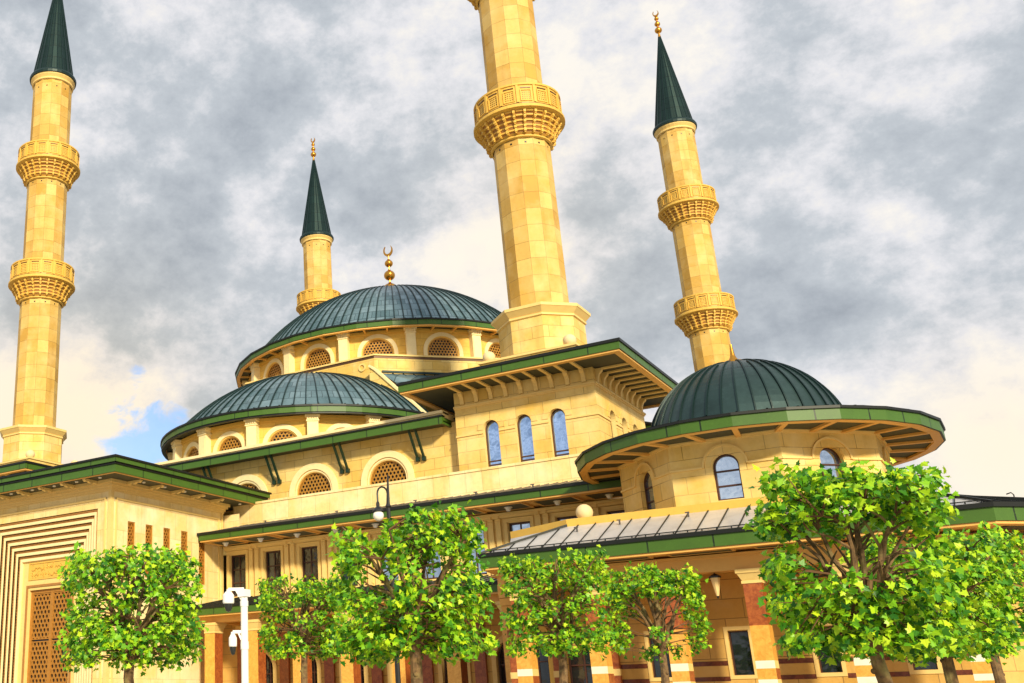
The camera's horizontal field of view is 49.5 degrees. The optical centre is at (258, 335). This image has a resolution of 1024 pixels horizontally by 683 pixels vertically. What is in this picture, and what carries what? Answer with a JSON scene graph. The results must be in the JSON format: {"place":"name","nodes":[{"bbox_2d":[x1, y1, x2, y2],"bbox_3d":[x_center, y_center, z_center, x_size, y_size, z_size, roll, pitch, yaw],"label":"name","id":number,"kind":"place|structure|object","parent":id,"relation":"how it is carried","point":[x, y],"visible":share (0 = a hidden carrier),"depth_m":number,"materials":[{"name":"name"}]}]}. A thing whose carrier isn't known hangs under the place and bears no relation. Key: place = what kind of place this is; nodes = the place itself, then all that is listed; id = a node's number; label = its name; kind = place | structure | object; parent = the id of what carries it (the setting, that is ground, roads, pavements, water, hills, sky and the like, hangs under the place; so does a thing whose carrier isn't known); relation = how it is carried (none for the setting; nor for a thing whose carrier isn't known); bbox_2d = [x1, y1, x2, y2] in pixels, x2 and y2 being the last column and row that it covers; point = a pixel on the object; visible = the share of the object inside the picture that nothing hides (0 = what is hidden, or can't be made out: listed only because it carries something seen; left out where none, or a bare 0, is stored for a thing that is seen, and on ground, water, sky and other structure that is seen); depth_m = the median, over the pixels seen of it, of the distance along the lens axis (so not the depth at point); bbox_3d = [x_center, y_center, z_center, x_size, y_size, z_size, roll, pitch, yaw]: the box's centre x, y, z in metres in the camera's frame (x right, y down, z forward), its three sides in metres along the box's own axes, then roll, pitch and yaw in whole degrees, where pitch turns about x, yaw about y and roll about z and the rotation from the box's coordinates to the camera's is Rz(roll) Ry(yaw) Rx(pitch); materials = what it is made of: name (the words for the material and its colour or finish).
{"place":"outdoors","nodes":[
{"label":"outdoors","id":0,"kind":"place"},
{"bbox_2d":[0,454,271,682],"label":"entrance block","id":1,"kind":"structure","parent":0,"point":[50,516],"depth_m":58.50,"materials":[{"name":"stone"}]},
{"bbox_2d":[27,588,70,682],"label":"portal door","id":2,"kind":"structure","parent":1,"relation":"in","point":[46,622],"depth_m":57.82,"materials":[{"name":"brown wood"}]},
{"bbox_2d":[154,246,651,592],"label":"prayer hall","id":3,"kind":"structure","parent":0,"point":[315,401],"depth_m":71.24,"materials":[{"name":"stone"}]},
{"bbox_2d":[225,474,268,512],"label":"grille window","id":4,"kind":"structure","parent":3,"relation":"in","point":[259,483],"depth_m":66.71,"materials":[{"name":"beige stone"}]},
{"bbox_2d":[289,463,338,496],"bbox_3d":[3.378,8.825,64.002,3.480,2.240,0.340,-14,-23,33],"label":"grille window","id":5,"kind":"structure","parent":3,"relation":"in","point":[314,482],"depth_m":64.13,"materials":[{"name":"beige stone"}]},
{"bbox_2d":[296,138,340,314],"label":"minaret","id":6,"kind":"object","parent":3,"relation":"on","point":[316,239],"visible":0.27,"depth_m":126.75,"materials":[{"name":"stone"}]},
{"bbox_2d":[361,450,414,485],"bbox_3d":[7.474,7.774,61.204,3.480,2.240,0.340,-14,-23,33],"label":"grille window","id":7,"kind":"structure","parent":3,"relation":"in","point":[395,472],"depth_m":61.32,"materials":[{"name":"beige stone"}]},
{"bbox_2d":[0,0,1023,496],"label":"sky","id":8,"kind":"structure","parent":0,"point":[863,160],"materials":[{"name":"grey"}]},
{"bbox_2d":[478,488,1023,682],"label":"portico","id":9,"kind":"structure","parent":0,"point":[706,540],"depth_m":39.31,"materials":[{"name":"beige stone"}]},
{"bbox_2d":[535,628,550,682],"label":"arched door","id":10,"kind":"structure","parent":9,"relation":"in","point":[543,664],"depth_m":43.95,"materials":[{"name":"brown"}]},
{"bbox_2d":[567,650,592,682],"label":"door","id":11,"kind":"structure","parent":9,"relation":"in","point":[580,668],"depth_m":43.06,"materials":[{"name":"brown"}]},
{"bbox_2d":[649,635,671,677],"bbox_3d":[15.682,12.507,41.361,0.716,1.618,0.090,-14,-23,33],"label":"window","id":12,"kind":"structure","parent":9,"relation":"in","point":[656,665],"depth_m":41.33,"materials":[{"name":"brown"}]},
{"bbox_2d":[709,573,720,598],"bbox_3d":[16.658,8.832,38.733,0.388,1.510,0.388,-5,-20,13],"label":"hanging lantern","id":13,"kind":"object","parent":9,"relation":"hanging from","point":[715,579],"visible":0.93,"depth_m":38.57,"materials":[{"name":"beige glass"}]},
{"bbox_2d":[728,630,754,674],"bbox_3d":[18.089,11.890,39.716,0.716,1.618,0.090,-14,-23,33],"label":"window","id":14,"kind":"structure","parent":9,"relation":"in","point":[739,640],"depth_m":39.75,"materials":[{"name":"brown"}]},
{"bbox_2d":[574,344,945,512],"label":"rotunda","id":15,"kind":"structure","parent":9,"relation":"on","point":[713,433],"depth_m":41.06,"materials":[{"name":"stone"}]},
{"bbox_2d":[644,472,655,509],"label":"arched window","id":16,"kind":"structure","parent":15,"relation":"in","point":[648,487],"depth_m":43.70,"materials":[{"name":"brown"}]},
{"bbox_2d":[713,454,744,500],"bbox_3d":[17.970,5.418,40.577,0.976,1.766,0.090,-14,-23,33],"label":"arched window","id":17,"kind":"structure","parent":15,"relation":"in","point":[726,468],"depth_m":40.60,"materials":[{"name":"blue"}]},
{"bbox_2d":[820,448,842,481],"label":"arched window","id":18,"kind":"structure","parent":15,"relation":"in","point":[829,458],"depth_m":39.98,"materials":[{"name":"blue glass"}]},
{"bbox_2d":[818,626,842,672],"bbox_3d":[20.448,11.285,38.105,0.716,1.618,0.090,-14,-23,33],"label":"window","id":19,"kind":"structure","parent":9,"relation":"in","point":[825,668],"depth_m":37.99,"materials":[{"name":"brown"}]},
{"bbox_2d":[913,661,937,669],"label":"window","id":20,"kind":"structure","parent":9,"relation":"in","point":[933,666],"depth_m":36.25,"materials":[{"name":"brown"}]},
{"label":"ground","id":21,"kind":"structure","parent":0,"visible":0},
{"bbox_2d":[0,450,76,476],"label":"corner tower","id":22,"kind":"structure","parent":21,"relation":"on","point":[29,462],"depth_m":76.69,"materials":[{"name":"beige stone"}]},
{"bbox_2d":[0,0,79,462],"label":"minaret","id":23,"kind":"object","parent":22,"relation":"on","point":[41,286],"visible":1,"depth_m":88.48,"materials":[{"name":"stone"}]},
{"bbox_2d":[53,541,208,682],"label":"plane tree","id":24,"kind":"object","parent":21,"relation":"on","point":[125,643],"visible":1,"depth_m":20.88,"materials":[{"name":"green plant"}]},
{"bbox_2d":[223,587,250,682],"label":"camera mast","id":25,"kind":"object","parent":21,"relation":"on","point":[243,594],"visible":1,"depth_m":18.07,"materials":[{"name":"white metal"}]},
{"bbox_2d":[254,571,348,682],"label":"plane tree","id":26,"kind":"object","parent":21,"relation":"on","point":[301,633],"visible":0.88,"depth_m":34.44,"materials":[{"name":"green plant"}]},
{"bbox_2d":[182,575,511,682],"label":"arcade","id":27,"kind":"object","parent":21,"relation":"on","point":[222,664],"visible":0.27,"depth_m":55.88,"materials":[{"name":"stone"}]},
{"bbox_2d":[266,654,272,682],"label":"arched door","id":28,"kind":"structure","parent":27,"relation":"in","point":[269,667],"depth_m":59.05,"materials":[{"name":"brown wood"}]},
{"bbox_2d":[311,656,316,682],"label":"arched door","id":29,"kind":"structure","parent":27,"relation":"in","point":[314,665],"depth_m":57.36,"materials":[{"name":"brown wood"}]},
{"bbox_2d":[360,660,363,682],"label":"arched door","id":30,"kind":"structure","parent":27,"relation":"in","point":[362,668],"depth_m":55.65,"materials":[{"name":"brown wood"}]},
{"bbox_2d":[197,453,624,597],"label":"gallery wing","id":31,"kind":"structure","parent":27,"relation":"on","point":[551,481],"depth_m":57.08,"materials":[{"name":"beige stone"}]},
{"bbox_2d":[232,554,245,596],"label":"window","id":32,"kind":"structure","parent":31,"relation":"in","point":[238,561],"depth_m":62.44,"materials":[{"name":"brown glass"}]},
{"bbox_2d":[266,550,280,592],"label":"window","id":33,"kind":"structure","parent":31,"relation":"in","point":[273,558],"depth_m":61.11,"materials":[{"name":"brown glass"}]},
{"bbox_2d":[302,546,317,589],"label":"window","id":34,"kind":"structure","parent":31,"relation":"in","point":[309,555],"depth_m":59.68,"materials":[{"name":"brown glass"}]},
{"bbox_2d":[340,542,357,586],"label":"window","id":35,"kind":"structure","parent":31,"relation":"in","point":[348,542],"depth_m":58.05,"materials":[{"name":"brown glass"}]},
{"bbox_2d":[379,538,398,583],"bbox_3d":[7.043,12.023,56.767,1.156,2.398,0.090,-14,-23,33],"label":"window","id":36,"kind":"structure","parent":31,"relation":"in","point":[384,569],"depth_m":56.78,"materials":[{"name":"blue"}]},
{"bbox_2d":[422,532,440,579],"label":"window","id":37,"kind":"structure","parent":31,"relation":"in","point":[438,570],"depth_m":55.13,"materials":[{"name":"blue glass"}]},
{"bbox_2d":[467,528,486,574],"bbox_3d":[11.090,10.985,54.002,1.156,2.398,0.090,-14,-23,33],"label":"window","id":38,"kind":"structure","parent":31,"relation":"in","point":[475,554],"depth_m":53.96,"materials":[{"name":"blue"}]},
{"bbox_2d":[509,521,529,536],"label":"window","id":39,"kind":"structure","parent":31,"relation":"in","point":[520,525],"depth_m":53.02,"materials":[{"name":"blue glass"}]},
{"bbox_2d":[557,516,577,520],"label":"window","id":40,"kind":"structure","parent":31,"relation":"in","point":[570,517],"depth_m":51.64,"materials":[{"name":"brown"}]},
{"bbox_2d":[608,510,624,514],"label":"window","id":41,"kind":"structure","parent":31,"relation":"in","point":[622,511],"depth_m":50.31,"materials":[{"name":"brown glass"}]},
{"bbox_2d":[444,657,447,682],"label":"arched door","id":42,"kind":"structure","parent":27,"relation":"in","point":[445,662],"depth_m":52.92,"materials":[{"name":"brown wood"}]},
{"bbox_2d":[498,645,506,682],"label":"arched door","id":43,"kind":"structure","parent":27,"relation":"in","point":[501,659],"depth_m":51.34,"materials":[{"name":"brown"}]},
{"bbox_2d":[373,475,400,682],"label":"street lamp","id":44,"kind":"object","parent":21,"relation":"on","point":[378,511],"visible":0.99,"depth_m":29.85,"materials":[{"name":"black metal"}]},
{"bbox_2d":[323,500,501,682],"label":"plane tree","id":45,"kind":"object","parent":21,"relation":"on","point":[412,627],"visible":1,"depth_m":18.95,"materials":[{"name":"green plant"}]},
{"bbox_2d":[396,334,677,516],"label":"corner tower","id":46,"kind":"structure","parent":21,"relation":"on","point":[571,395],"depth_m":56.25,"materials":[{"name":"stone"}]},
{"bbox_2d":[485,420,501,466],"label":"arched window","id":47,"kind":"structure","parent":46,"relation":"in","point":[492,431],"depth_m":57.26,"materials":[{"name":"blue glass"}]},
{"bbox_2d":[517,415,534,461],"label":"arched window","id":48,"kind":"structure","parent":46,"relation":"in","point":[524,422],"depth_m":56.23,"materials":[{"name":"blue glass"}]},
{"bbox_2d":[468,0,590,357],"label":"minaret","id":49,"kind":"object","parent":46,"relation":"on","point":[519,119],"visible":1,"depth_m":63.07,"materials":[{"name":"stone"}]},
{"bbox_2d":[551,409,568,456],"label":"arched window","id":50,"kind":"structure","parent":46,"relation":"in","point":[558,424],"depth_m":55.21,"materials":[{"name":"blue glass"}]},
{"bbox_2d":[496,544,618,682],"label":"plane tree","id":51,"kind":"object","parent":21,"relation":"on","point":[561,638],"visible":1,"depth_m":28.24,"materials":[{"name":"green plant"}]},
{"bbox_2d":[601,561,714,682],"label":"plane tree","id":52,"kind":"object","parent":21,"relation":"on","point":[621,595],"visible":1,"depth_m":31.19,"materials":[{"name":"green plant"}]},
{"bbox_2d":[742,456,984,682],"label":"plane tree","id":53,"kind":"object","parent":21,"relation":"on","point":[876,618],"visible":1,"depth_m":15.89,"materials":[{"name":"green plant"}]},
{"bbox_2d":[838,521,1023,682],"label":"plane tree","id":54,"kind":"object","parent":21,"relation":"on","point":[979,571],"visible":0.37,"depth_m":19.16,"materials":[{"name":"green plant"}]},
{"bbox_2d":[909,525,1023,682],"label":"plane tree","id":55,"kind":"object","parent":21,"relation":"on","point":[1009,542],"visible":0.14,"depth_m":23.40,"materials":[{"name":"green plant"}]},
{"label":"corner tower","id":56,"kind":"object","parent":21,"relation":"on","visible":0},
{"bbox_2d":[652,11,737,371],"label":"minaret","id":57,"kind":"object","parent":56,"relation":"on","point":[706,312],"visible":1,"depth_m":100.22,"materials":[{"name":"stone"}]}
]}

